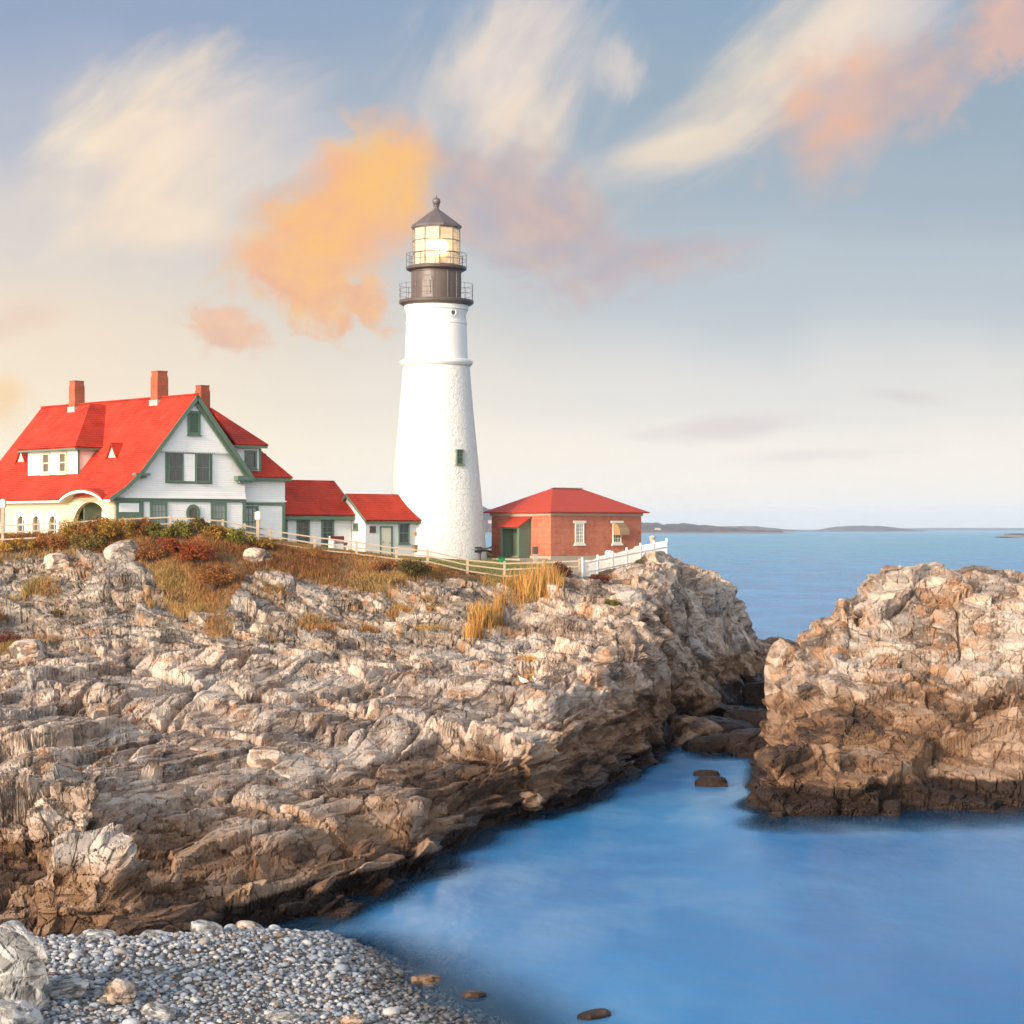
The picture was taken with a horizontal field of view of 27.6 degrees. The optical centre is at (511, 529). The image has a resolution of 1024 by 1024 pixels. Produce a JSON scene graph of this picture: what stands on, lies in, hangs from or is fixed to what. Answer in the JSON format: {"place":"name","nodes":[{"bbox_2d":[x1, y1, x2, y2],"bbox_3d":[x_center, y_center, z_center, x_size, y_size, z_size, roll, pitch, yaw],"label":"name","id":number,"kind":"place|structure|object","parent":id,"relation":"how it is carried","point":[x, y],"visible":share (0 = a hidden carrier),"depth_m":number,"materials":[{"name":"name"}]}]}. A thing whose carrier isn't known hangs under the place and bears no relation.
{"place":"outdoors","nodes":[
{"label":"outdoors","id":0,"kind":"place"},
{"bbox_2d":[0,525,584,650],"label":"dry grass","id":1,"kind":"structure","parent":0,"point":[166,571],"depth_m":122.82,"materials":[{"name":"plant"}]},
{"bbox_2d":[0,532,799,1023],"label":"headland","id":2,"kind":"structure","parent":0,"point":[138,796],"depth_m":91.88,"materials":[{"name":"stone"}]},
{"bbox_2d":[0,499,6,540],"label":"lamp post","id":3,"kind":"object","parent":2,"relation":"on","point":[2,502],"visible":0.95,"depth_m":128.20,"materials":[{"name":"white wood"}]},
{"bbox_2d":[0,630,22,645],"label":"shrub","id":4,"kind":"object","parent":2,"relation":"on","point":[3,638],"visible":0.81,"depth_m":108.25,"materials":[{"name":"red plant"}]},
{"bbox_2d":[0,537,38,552],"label":"shrub","id":5,"kind":"object","parent":2,"relation":"on","point":[16,543],"visible":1,"depth_m":125.37,"materials":[{"name":"yellow plant"}]},
{"bbox_2d":[9,639,48,661],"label":"boulder","id":6,"kind":"object","parent":2,"relation":"on","point":[30,650],"visible":0.91,"depth_m":104.31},
{"bbox_2d":[31,532,67,551],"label":"shrub","id":7,"kind":"object","parent":2,"relation":"on","point":[53,541],"visible":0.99,"depth_m":125.50,"materials":[{"name":"orange plant"}]},
{"bbox_2d":[50,608,64,616],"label":"shrub","id":8,"kind":"object","parent":2,"relation":"on","point":[60,613],"visible":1,"depth_m":115.89,"materials":[{"name":"green plant"}]},
{"bbox_2d":[43,551,73,573],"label":"boulder","id":9,"kind":"object","parent":2,"relation":"on","point":[54,562],"visible":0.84,"depth_m":122.61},
{"bbox_2d":[58,515,88,543],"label":"shrub","id":10,"kind":"object","parent":2,"relation":"on","point":[68,530],"visible":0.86,"depth_m":126.46,"materials":[{"name":"yellow plant"}]},
{"bbox_2d":[67,530,107,550],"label":"shrub","id":11,"kind":"object","parent":2,"relation":"on","point":[85,541],"visible":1,"depth_m":124.35,"materials":[{"name":"green plant"}]},
{"bbox_2d":[74,514,119,539],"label":"shrub","id":12,"kind":"object","parent":2,"relation":"on","point":[90,526],"visible":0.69,"depth_m":126.25,"materials":[{"name":"orange plant"}]},
{"bbox_2d":[95,511,141,542],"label":"shrub","id":13,"kind":"object","parent":2,"relation":"on","point":[108,529],"visible":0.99,"depth_m":125.61,"materials":[{"name":"yellow plant"}]},
{"bbox_2d":[103,539,140,563],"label":"boulder","id":14,"kind":"object","parent":2,"relation":"on","point":[125,549],"visible":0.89,"depth_m":122.39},
{"bbox_2d":[123,516,157,537],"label":"shrub","id":15,"kind":"object","parent":2,"relation":"on","point":[139,524],"visible":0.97,"depth_m":126.34,"materials":[{"name":"orange plant"}]},
{"bbox_2d":[0,370,292,540],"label":"keepers house","id":16,"kind":"structure","parent":2,"relation":"on","point":[159,452],"depth_m":133.86,"materials":[{"name":"red paint"}]},
{"bbox_2d":[14,511,27,532],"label":"arched window","id":17,"kind":"structure","parent":16,"relation":"in","point":[23,520],"depth_m":136.62,"materials":[{"name":"white paint"}]},
{"bbox_2d":[29,510,42,532],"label":"arched window","id":18,"kind":"structure","parent":16,"relation":"in","point":[39,519],"depth_m":135.18,"materials":[{"name":"white paint"}]},
{"bbox_2d":[45,510,59,533],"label":"arched window","id":19,"kind":"structure","parent":16,"relation":"in","point":[55,519],"depth_m":133.68,"materials":[{"name":"white paint"}]},
{"bbox_2d":[150,502,166,526],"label":"window","id":20,"kind":"structure","parent":16,"relation":"in","point":[157,509],"depth_m":130.08,"materials":[{"name":"green paint"}]},
{"bbox_2d":[168,452,183,482],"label":"window","id":21,"kind":"structure","parent":16,"relation":"in","point":[175,460],"depth_m":130.81,"materials":[{"name":"glass"}]},
{"bbox_2d":[186,504,199,520],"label":"oval window","id":22,"kind":"structure","parent":16,"relation":"in","point":[192,509],"depth_m":131.74,"materials":[{"name":"green paint"}]},
{"bbox_2d":[195,453,210,482],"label":"window","id":23,"kind":"structure","parent":16,"relation":"in","point":[202,459],"depth_m":132.22,"materials":[{"name":"glass"}]},
{"bbox_2d":[211,502,226,527],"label":"window","id":24,"kind":"structure","parent":16,"relation":"in","point":[218,509],"depth_m":133.06,"materials":[{"name":"green paint"}]},
{"bbox_2d":[246,506,258,535],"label":"window","id":25,"kind":"structure","parent":16,"relation":"in","point":[250,510],"depth_m":135.42,"materials":[{"name":"glass"}]},
{"bbox_2d":[135,544,165,562],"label":"shrub","id":26,"kind":"object","parent":2,"relation":"on","point":[148,553],"visible":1,"depth_m":122.18,"materials":[{"name":"orange plant"}]},
{"bbox_2d":[144,521,172,539],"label":"shrub","id":27,"kind":"object","parent":2,"relation":"on","point":[159,530],"visible":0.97,"depth_m":126.23,"materials":[{"name":"green plant"}]},
{"bbox_2d":[155,534,183,552],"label":"shrub","id":28,"kind":"object","parent":2,"relation":"on","point":[170,544],"visible":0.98,"depth_m":123.50,"materials":[{"name":"red plant"}]},
{"bbox_2d":[163,519,193,538],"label":"shrub","id":29,"kind":"object","parent":2,"relation":"on","point":[184,527],"visible":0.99,"depth_m":126.55,"materials":[{"name":"green plant"}]},
{"bbox_2d":[173,537,217,565],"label":"shrub","id":30,"kind":"object","parent":2,"relation":"on","point":[190,550],"visible":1,"depth_m":122.18,"materials":[{"name":"red plant"}]},
{"bbox_2d":[189,514,210,536],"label":"shrub","id":31,"kind":"object","parent":2,"relation":"on","point":[197,526],"visible":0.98,"depth_m":126.66,"materials":[{"name":"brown plant"}]},
{"bbox_2d":[193,564,235,590],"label":"shrub","id":32,"kind":"object","parent":2,"relation":"on","point":[216,577],"visible":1,"depth_m":119.38,"materials":[{"name":"orange plant"}]},
{"bbox_2d":[201,522,229,537],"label":"shrub","id":33,"kind":"object","parent":2,"relation":"on","point":[217,531],"visible":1,"depth_m":126.57,"materials":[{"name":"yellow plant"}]},
{"bbox_2d":[222,525,255,544],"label":"shrub","id":34,"kind":"object","parent":2,"relation":"on","point":[232,535],"visible":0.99,"depth_m":126.28,"materials":[{"name":"green plant"}]},
{"bbox_2d":[243,547,272,563],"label":"boulder","id":35,"kind":"object","parent":2,"relation":"on","point":[254,554],"visible":0.89,"depth_m":123.37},
{"bbox_2d":[255,511,260,540],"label":"lamp post","id":36,"kind":"object","parent":2,"relation":"on","point":[257,516],"visible":0.96,"depth_m":128.50,"materials":[{"name":"white wood"}]},
{"bbox_2d":[251,536,274,548],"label":"shrub","id":37,"kind":"object","parent":2,"relation":"on","point":[265,542],"visible":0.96,"depth_m":126.65,"materials":[{"name":"plant"}]},
{"bbox_2d":[246,746,289,770],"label":"boulder","id":38,"kind":"object","parent":2,"relation":"on","point":[267,757],"visible":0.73,"depth_m":82.37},
{"bbox_2d":[35,927,511,1023],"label":"pebbles","id":39,"kind":"object","parent":2,"relation":"on","point":[431,995],"visible":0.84,"depth_m":51.63,"materials":[{"name":"gravel"}]},
{"bbox_2d":[0,1000,43,1023],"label":"boulder","id":40,"kind":"object","parent":39,"relation":"on","point":[18,1012],"visible":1,"depth_m":44.69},
{"bbox_2d":[0,920,49,1009],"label":"boulder","id":41,"kind":"object","parent":39,"relation":"on","point":[23,968],"visible":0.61,"depth_m":46.23,"materials":[{"name":"stone"}]},
{"bbox_2d":[48,977,88,999],"bbox_3d":[-10.238,10.563,47.631,1.132,0.579,0.738,0,0,-13],"label":"boulder","id":42,"kind":"object","parent":39,"relation":"on","point":[74,988],"visible":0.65,"depth_m":47.38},
{"bbox_2d":[68,952,79,959],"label":"cobble","id":43,"kind":"object","parent":39,"relation":"on","point":[73,955],"visible":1,"depth_m":51.05,"materials":[{"name":"stone"}]},
{"bbox_2d":[92,989,102,996],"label":"cobble","id":44,"kind":"object","parent":39,"relation":"on","point":[97,991],"visible":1,"depth_m":47.84,"materials":[{"name":"stone"}]},
{"bbox_2d":[82,929,117,938],"bbox_3d":[-10.741,10.646,54.296,0.959,0.460,0.839,0,0,0],"label":"boulder","id":45,"kind":"object","parent":39,"relation":"on","point":[98,933],"visible":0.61,"depth_m":54.07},
{"bbox_2d":[103,978,136,1004],"bbox_3d":[-8.988,10.660,47.791,0.736,0.742,0.758,0,0,-37],"label":"boulder","id":46,"kind":"object","parent":39,"relation":"on","point":[120,991],"visible":0.9,"depth_m":47.54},
{"bbox_2d":[112,1006,128,1017],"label":"boulder","id":47,"kind":"object","parent":39,"relation":"on","point":[122,1011],"visible":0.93,"depth_m":46.57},
{"bbox_2d":[113,948,127,955],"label":"cobble","id":48,"kind":"object","parent":39,"relation":"on","point":[119,951],"visible":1,"depth_m":51.87,"materials":[{"name":"stone"}]},
{"bbox_2d":[122,1018,140,1023],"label":"cobble","id":49,"kind":"object","parent":39,"relation":"on","point":[131,1021],"visible":1,"depth_m":45.67,"materials":[{"name":"stone"}]},
{"bbox_2d":[140,929,168,935],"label":"boulder","id":50,"kind":"object","parent":39,"relation":"on","point":[146,932],"visible":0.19,"depth_m":55.30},
{"bbox_2d":[140,1002,177,1020],"bbox_3d":[-7.947,10.914,47.007,0.817,0.416,0.596,0,0,14],"label":"boulder","id":51,"kind":"object","parent":39,"relation":"on","point":[157,1010],"visible":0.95,"depth_m":46.86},
{"bbox_2d":[197,936,209,945],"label":"cobble","id":52,"kind":"object","parent":39,"relation":"on","point":[203,941],"visible":0.88,"depth_m":54.00,"materials":[{"name":"stone"}]},
{"bbox_2d":[190,920,222,934],"bbox_3d":[-8.152,10.738,55.835,0.845,0.495,0.797,0,0,-20],"label":"boulder","id":53,"kind":"object","parent":39,"relation":"on","point":[199,927],"visible":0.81,"depth_m":55.58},
{"bbox_2d":[235,920,262,928],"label":"boulder","id":54,"kind":"object","parent":39,"relation":"on","point":[243,924],"visible":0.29,"depth_m":57.76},
{"bbox_2d":[261,944,275,951],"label":"cobble","id":55,"kind":"object","parent":39,"relation":"on","point":[270,947],"visible":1,"depth_m":54.56,"materials":[{"name":"stone"}]},
{"bbox_2d":[264,1010,301,1023],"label":"boulder","id":56,"kind":"object","parent":39,"relation":"on","point":[287,1016],"visible":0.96,"depth_m":48.18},
{"bbox_2d":[333,964,348,972],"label":"cobble","id":57,"kind":"object","parent":39,"relation":"on","point":[339,968],"visible":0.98,"depth_m":54.00,"materials":[{"name":"stone"}]},
{"bbox_2d":[340,1014,364,1023],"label":"boulder","id":58,"kind":"object","parent":39,"relation":"on","point":[353,1019],"visible":1,"depth_m":48.35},
{"bbox_2d":[383,1007,399,1016],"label":"cobble","id":59,"kind":"object","parent":39,"relation":"on","point":[389,1011],"visible":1,"depth_m":50.09,"materials":[{"name":"stone"}]},
{"bbox_2d":[411,974,440,988],"bbox_3d":[-2.285,11.998,55.306,0.795,0.332,0.651,0,0,0],"label":"boulder","id":60,"kind":"object","parent":39,"relation":"on","point":[423,981],"visible":0.99,"depth_m":55.08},
{"bbox_2d":[0,515,580,577],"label":"post and rail fence","id":61,"kind":"object","parent":2,"relation":"on","point":[314,543],"visible":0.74,"depth_m":129.37,"materials":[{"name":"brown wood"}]},
{"bbox_2d":[7,533,576,576],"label":"lawn grass","id":62,"kind":"structure","parent":2,"relation":"on","point":[435,560],"depth_m":137.01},
{"bbox_2d":[299,552,328,559],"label":"shrub","id":63,"kind":"object","parent":2,"relation":"on","point":[324,556],"visible":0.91,"depth_m":125.73,"materials":[{"name":"orange plant"}]},
{"bbox_2d":[285,480,355,549],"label":"passage building","id":64,"kind":"structure","parent":2,"relation":"on","point":[318,508],"depth_m":140.49,"materials":[{"name":"red"}]},
{"bbox_2d":[296,520,309,544],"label":"window","id":65,"kind":"structure","parent":64,"relation":"in","point":[302,526],"depth_m":139.11,"materials":[{"name":"glass"}]},
{"bbox_2d":[321,520,334,546],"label":"window","id":66,"kind":"structure","parent":64,"relation":"in","point":[327,526],"depth_m":140.44,"materials":[{"name":"green paint"}]},
{"bbox_2d":[329,536,348,549],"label":"garden bench","id":67,"kind":"object","parent":2,"relation":"on","point":[338,542],"visible":0.79,"depth_m":137.06,"materials":[{"name":"white wood"}]},
{"bbox_2d":[341,494,421,555],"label":"passage building","id":68,"kind":"structure","parent":2,"relation":"on","point":[390,520],"depth_m":142.25,"materials":[{"name":"white paint"}]},
{"bbox_2d":[398,524,410,544],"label":"window","id":69,"kind":"structure","parent":68,"relation":"in","point":[403,529],"depth_m":143.11,"materials":[{"name":"green paint"}]},
{"bbox_2d":[368,560,398,571],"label":"shrub","id":70,"kind":"object","parent":2,"relation":"on","point":[387,565],"visible":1,"depth_m":125.81,"materials":[{"name":"orange plant"}]},
{"bbox_2d":[397,558,433,577],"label":"shrub","id":71,"kind":"object","parent":2,"relation":"on","point":[410,567],"visible":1,"depth_m":124.95,"materials":[{"name":"green plant"}]},
{"bbox_2d":[418,1015,429,1022],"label":"cobble","id":72,"kind":"object","parent":2,"relation":"on","point":[426,1018],"visible":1,"depth_m":49.93,"materials":[{"name":"stone"}]},
{"bbox_2d":[391,195,486,559],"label":"lighthouse","id":73,"kind":"object","parent":2,"relation":"on","point":[436,486],"visible":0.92,"depth_m":144.87,"materials":[{"name":"paint"}]},
{"bbox_2d":[455,449,464,465],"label":"window","id":74,"kind":"structure","parent":73,"relation":"in","point":[459,452],"depth_m":144.51,"materials":[{"name":"green paint"}]},
{"bbox_2d":[474,546,491,560],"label":"fog horn","id":75,"kind":"object","parent":2,"relation":"on","point":[479,550],"visible":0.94,"depth_m":141.41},
{"bbox_2d":[460,587,507,654],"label":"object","id":76,"kind":"object","parent":2,"relation":"on","point":[478,617],"visible":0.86,"depth_m":115.43,"materials":[{"name":"plant"}]},
{"bbox_2d":[516,645,536,684],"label":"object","id":77,"kind":"object","parent":2,"relation":"on","point":[528,658],"visible":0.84,"depth_m":105.37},
{"bbox_2d":[519,791,543,810],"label":"boulder","id":78,"kind":"object","parent":2,"relation":"on","point":[531,801],"visible":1,"depth_m":86.42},
{"bbox_2d":[500,555,569,616],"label":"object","id":79,"kind":"object","parent":2,"relation":"on","point":[529,581],"visible":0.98,"depth_m":124.16,"materials":[{"name":"plant"}]},
{"bbox_2d":[532,546,537,561],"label":"signal post","id":80,"kind":"object","parent":2,"relation":"on","point":[534,550],"visible":0.92,"depth_m":140.90,"materials":[{"name":"white metal"}]},
{"bbox_2d":[550,561,572,576],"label":"shrub","id":81,"kind":"object","parent":2,"relation":"on","point":[567,570],"visible":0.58,"depth_m":128.38,"materials":[{"name":"brown plant"}]},
{"bbox_2d":[483,487,649,560],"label":"brick building","id":82,"kind":"structure","parent":2,"relation":"on","point":[552,523],"depth_m":148.53,"materials":[{"name":"brick"}]},
{"bbox_2d":[573,521,585,545],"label":"window","id":83,"kind":"structure","parent":82,"relation":"in","point":[579,525],"depth_m":147.83,"materials":[{"name":"beige paint"}]},
{"bbox_2d":[611,521,623,544],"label":"window","id":84,"kind":"structure","parent":82,"relation":"in","point":[616,539],"depth_m":150.34,"materials":[{"name":"beige paint"}]},
{"bbox_2d":[589,571,612,583],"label":"shrub","id":85,"kind":"object","parent":2,"relation":"on","point":[603,576],"visible":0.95,"depth_m":127.38,"materials":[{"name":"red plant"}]},
{"bbox_2d":[591,646,621,664],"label":"boulder","id":86,"kind":"object","parent":2,"relation":"on","point":[607,655],"visible":1,"depth_m":106.92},
{"bbox_2d":[604,598,619,605],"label":"shrub","id":87,"kind":"object","parent":2,"relation":"on","point":[614,602],"visible":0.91,"depth_m":121.86,"materials":[{"name":"green plant"}]},
{"bbox_2d":[581,538,666,576],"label":"picket fence","id":88,"kind":"object","parent":2,"relation":"on","point":[642,551],"visible":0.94,"depth_m":135.94,"materials":[{"name":"white paint"}]},
{"bbox_2d":[607,589,645,605],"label":"boulder","id":89,"kind":"object","parent":2,"relation":"on","point":[632,596],"visible":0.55,"depth_m":122.73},
{"bbox_2d":[675,679,721,716],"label":"boulder","id":90,"kind":"object","parent":2,"relation":"on","point":[701,697],"visible":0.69,"depth_m":122.82,"materials":[{"name":"stone"}]},
{"bbox_2d":[681,733,728,756],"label":"boulder","id":91,"kind":"object","parent":2,"relation":"on","point":[697,746],"visible":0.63,"depth_m":112.31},
{"bbox_2d":[701,715,754,732],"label":"boulder","id":92,"kind":"object","parent":2,"relation":"on","point":[728,725],"visible":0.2,"depth_m":117.92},
{"bbox_2d":[764,638,799,709],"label":"boulder","id":93,"kind":"object","parent":2,"relation":"on","point":[782,660],"visible":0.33,"depth_m":110.98,"materials":[{"name":"stone"}]},
{"bbox_2d":[0,0,1023,528],"label":"sky","id":94,"kind":"structure","parent":0,"point":[760,263],"materials":[{"name":"blue"}]},
{"bbox_2d":[483,507,793,533],"bbox_3d":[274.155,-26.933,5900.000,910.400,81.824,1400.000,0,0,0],"label":"wooded shore","id":95,"kind":"structure","parent":0,"point":[680,528],"depth_m":5365.86,"materials":[{"name":"plant"}]},
{"bbox_2d":[349,529,1023,1023],"bbox_3d":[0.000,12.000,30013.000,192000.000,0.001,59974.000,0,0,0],"label":"sea","id":96,"kind":"structure","parent":0,"point":[667,893],"depth_m":67.21,"materials":[{"name":"liquid"}]},
{"bbox_2d":[461,990,486,1001],"bbox_3d":[-0.999,12.001,53.592,0.597,0.248,0.574,0,0,42],"label":"boulder","id":97,"kind":"object","parent":96,"relation":"in","point":[473,996],"visible":1,"depth_m":53.41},
{"bbox_2d":[577,1008,610,1020],"bbox_3d":[2.060,12.000,51.405,0.605,0.270,1.223,0,0,41],"label":"boulder","id":98,"kind":"object","parent":96,"relation":"in","point":[595,1014],"visible":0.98,"depth_m":51.16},
{"bbox_2d":[670,715,723,750],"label":"boulder","id":99,"kind":"object","parent":96,"relation":"in","point":[686,727],"visible":0.45,"depth_m":115.70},
{"bbox_2d":[693,770,719,776],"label":"boulder","id":100,"kind":"object","parent":96,"relation":"in","point":[701,773],"visible":0.72,"depth_m":101.22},
{"bbox_2d":[695,776,727,786],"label":"boulder","id":101,"kind":"object","parent":96,"relation":"in","point":[711,781],"visible":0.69,"depth_m":97.07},
{"bbox_2d":[703,705,746,716],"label":"boulder","id":102,"kind":"object","parent":96,"relation":"in","point":[720,710],"visible":0.18,"depth_m":124.54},
{"bbox_2d":[723,728,760,753],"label":"boulder","id":103,"kind":"object","parent":96,"relation":"in","point":[737,740],"visible":0.48,"depth_m":112.20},
{"bbox_2d":[723,708,767,727],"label":"boulder","id":104,"kind":"object","parent":96,"relation":"in","point":[755,717],"visible":0.23,"depth_m":120.17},
{"bbox_2d":[741,681,764,706],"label":"boulder","id":105,"kind":"object","parent":96,"relation":"in","point":[752,693],"visible":0.48,"depth_m":141.92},
{"bbox_2d":[736,562,1023,831],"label":"rocky islet","id":106,"kind":"object","parent":96,"relation":"in","point":[896,701],"visible":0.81,"depth_m":96.37,"materials":[{"name":"stone"}]},
{"bbox_2d":[998,533,1023,537],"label":"reef","id":107,"kind":"object","parent":96,"relation":"on","point":[1017,535],"visible":0.91,"depth_m":2911.08},
{"bbox_2d":[717,526,807,531],"bbox_3d":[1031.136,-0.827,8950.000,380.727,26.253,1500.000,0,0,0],"label":"wooded headland","id":108,"kind":"structure","parent":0,"point":[759,528],"depth_m":8597.61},
{"bbox_2d":[810,525,926,531],"bbox_3d":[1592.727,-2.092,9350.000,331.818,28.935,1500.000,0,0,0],"label":"wooded island","id":109,"kind":"structure","parent":0,"point":[863,528],"depth_m":8976.08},
{"bbox_2d":[800,528,1023,530],"bbox_3d":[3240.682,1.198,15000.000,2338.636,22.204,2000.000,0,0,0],"label":"distant coast","id":110,"kind":"structure","parent":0,"point":[971,529],"depth_m":14365.72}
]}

